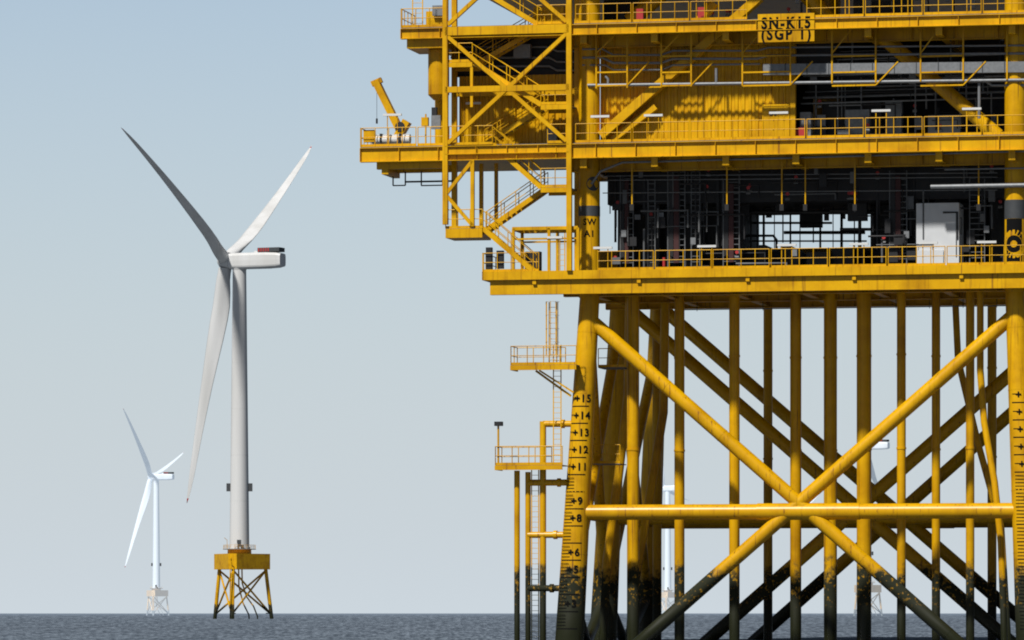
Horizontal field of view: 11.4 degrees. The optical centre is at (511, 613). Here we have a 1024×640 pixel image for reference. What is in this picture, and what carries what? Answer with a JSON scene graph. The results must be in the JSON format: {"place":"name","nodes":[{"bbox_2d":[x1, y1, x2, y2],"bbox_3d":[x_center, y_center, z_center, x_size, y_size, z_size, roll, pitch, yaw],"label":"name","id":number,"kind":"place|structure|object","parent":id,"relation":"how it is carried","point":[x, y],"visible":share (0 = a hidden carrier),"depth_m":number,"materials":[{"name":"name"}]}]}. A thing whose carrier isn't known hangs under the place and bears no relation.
{"place":"outdoors","nodes":[
{"label":"outdoors","id":0,"kind":"place"},
{"bbox_2d":[0,0,1014,612],"label":"sky","id":1,"kind":"structure","parent":0,"point":[380,377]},
{"bbox_2d":[0,613,1015,639],"bbox_3d":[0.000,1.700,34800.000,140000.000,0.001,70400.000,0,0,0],"label":"sea","id":2,"kind":"structure","parent":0,"point":[264,626],"depth_m":661.10,"materials":[{"name":"liquid"}]},
{"bbox_2d":[146,585,169,615],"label":"turbine foundation","id":3,"kind":"object","parent":2,"relation":"in","point":[155,592],"visible":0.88,"depth_m":3997.51,"materials":[{"name":"white metal"}]},
{"bbox_2d":[123,409,183,587],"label":"wind turbine","id":4,"kind":"object","parent":3,"relation":"on","point":[157,476],"visible":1,"depth_m":3997.53,"materials":[{"name":"white metal"}]},
{"bbox_2d":[213,538,273,618],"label":"turbine foundation","id":5,"kind":"object","parent":2,"relation":"in","point":[232,560],"visible":0.9,"depth_m":1546.18,"materials":[{"name":"yellow metal"}]},
{"bbox_2d":[122,128,311,548],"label":"wind turbine","id":6,"kind":"object","parent":5,"relation":"on","point":[236,260],"visible":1,"depth_m":1546.60,"materials":[{"name":"white metal"}]},
{"bbox_2d":[662,591,673,610],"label":"turbine foundation","id":7,"kind":"object","parent":2,"relation":"on","point":[666,595],"visible":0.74,"depth_m":4357.23,"materials":[{"name":"white metal"}]},
{"bbox_2d":[663,463,686,589],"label":"wind turbine","id":8,"kind":"object","parent":7,"relation":"on","point":[668,490],"visible":0.49,"depth_m":4361.44,"materials":[{"name":"white metal"}]},
{"bbox_2d":[495,291,1023,639],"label":"jacket structure","id":9,"kind":"object","parent":2,"relation":"on","point":[621,422],"visible":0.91,"depth_m":301.55,"materials":[{"name":"paint"}]},
{"bbox_2d":[360,0,1023,309],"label":"platform topside","id":10,"kind":"object","parent":9,"relation":"on","point":[738,114],"visible":0.96,"depth_m":298.58,"materials":[{"name":"yellow metal"}]},
{"bbox_2d":[372,102,996,248],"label":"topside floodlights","id":11,"kind":"object","parent":10,"relation":"attached to","point":[393,139],"visible":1,"depth_m":297.73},
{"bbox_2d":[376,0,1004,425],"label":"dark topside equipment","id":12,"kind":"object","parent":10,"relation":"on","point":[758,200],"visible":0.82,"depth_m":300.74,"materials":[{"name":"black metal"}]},
{"bbox_2d":[361,12,1023,466],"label":"topside deck grating","id":13,"kind":"object","parent":10,"relation":"attached to","point":[693,140],"visible":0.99,"depth_m":297.46,"materials":[{"name":"metal"}]},
{"bbox_2d":[431,0,1023,309],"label":"pipes","id":14,"kind":"object","parent":10,"relation":"attached to","point":[524,51],"visible":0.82,"depth_m":297.68,"materials":[{"name":"metal"}]},
{"bbox_2d":[625,175,900,263],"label":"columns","id":15,"kind":"structure","parent":10,"relation":"attached to","point":[731,217],"depth_m":299.56,"materials":[{"name":"grey metal"}]},
{"bbox_2d":[557,16,1023,629],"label":"platform markings","id":16,"kind":"object","parent":10,"relation":"attached to","point":[1015,226],"visible":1,"depth_m":295.54,"materials":[{"name":"black"}]},
{"bbox_2d":[578,61,1023,218],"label":"dark platform bands","id":17,"kind":"object","parent":10,"relation":"on","point":[1013,208],"visible":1,"depth_m":294.76,"materials":[{"name":"metal"}]},
{"bbox_2d":[916,203,963,264],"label":"equipment cabinet","id":18,"kind":"object","parent":10,"relation":"on","point":[939,226],"visible":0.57,"depth_m":296.74,"materials":[{"name":"white metal"}]},
{"bbox_2d":[853,581,882,615],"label":"turbine foundation","id":19,"kind":"object","parent":2,"relation":"on","point":[875,588],"visible":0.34,"depth_m":3256.57,"materials":[{"name":"white metal"}]},
{"bbox_2d":[810,442,889,580],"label":"wind turbine","id":20,"kind":"object","parent":19,"relation":"on","point":[882,445],"visible":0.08,"depth_m":3249.55,"materials":[{"name":"white metal"}]},
{"bbox_2d":[612,167,1001,268],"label":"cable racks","id":21,"kind":"object","parent":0,"point":[910,200],"visible":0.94,"depth_m":299.66,"materials":[{"name":"black metal"}]},
{"bbox_2d":[614,7,1001,266],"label":"red topside boxes","id":22,"kind":"object","parent":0,"point":[799,132],"visible":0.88,"depth_m":298.32,"materials":[{"name":"red metal"}]}
]}

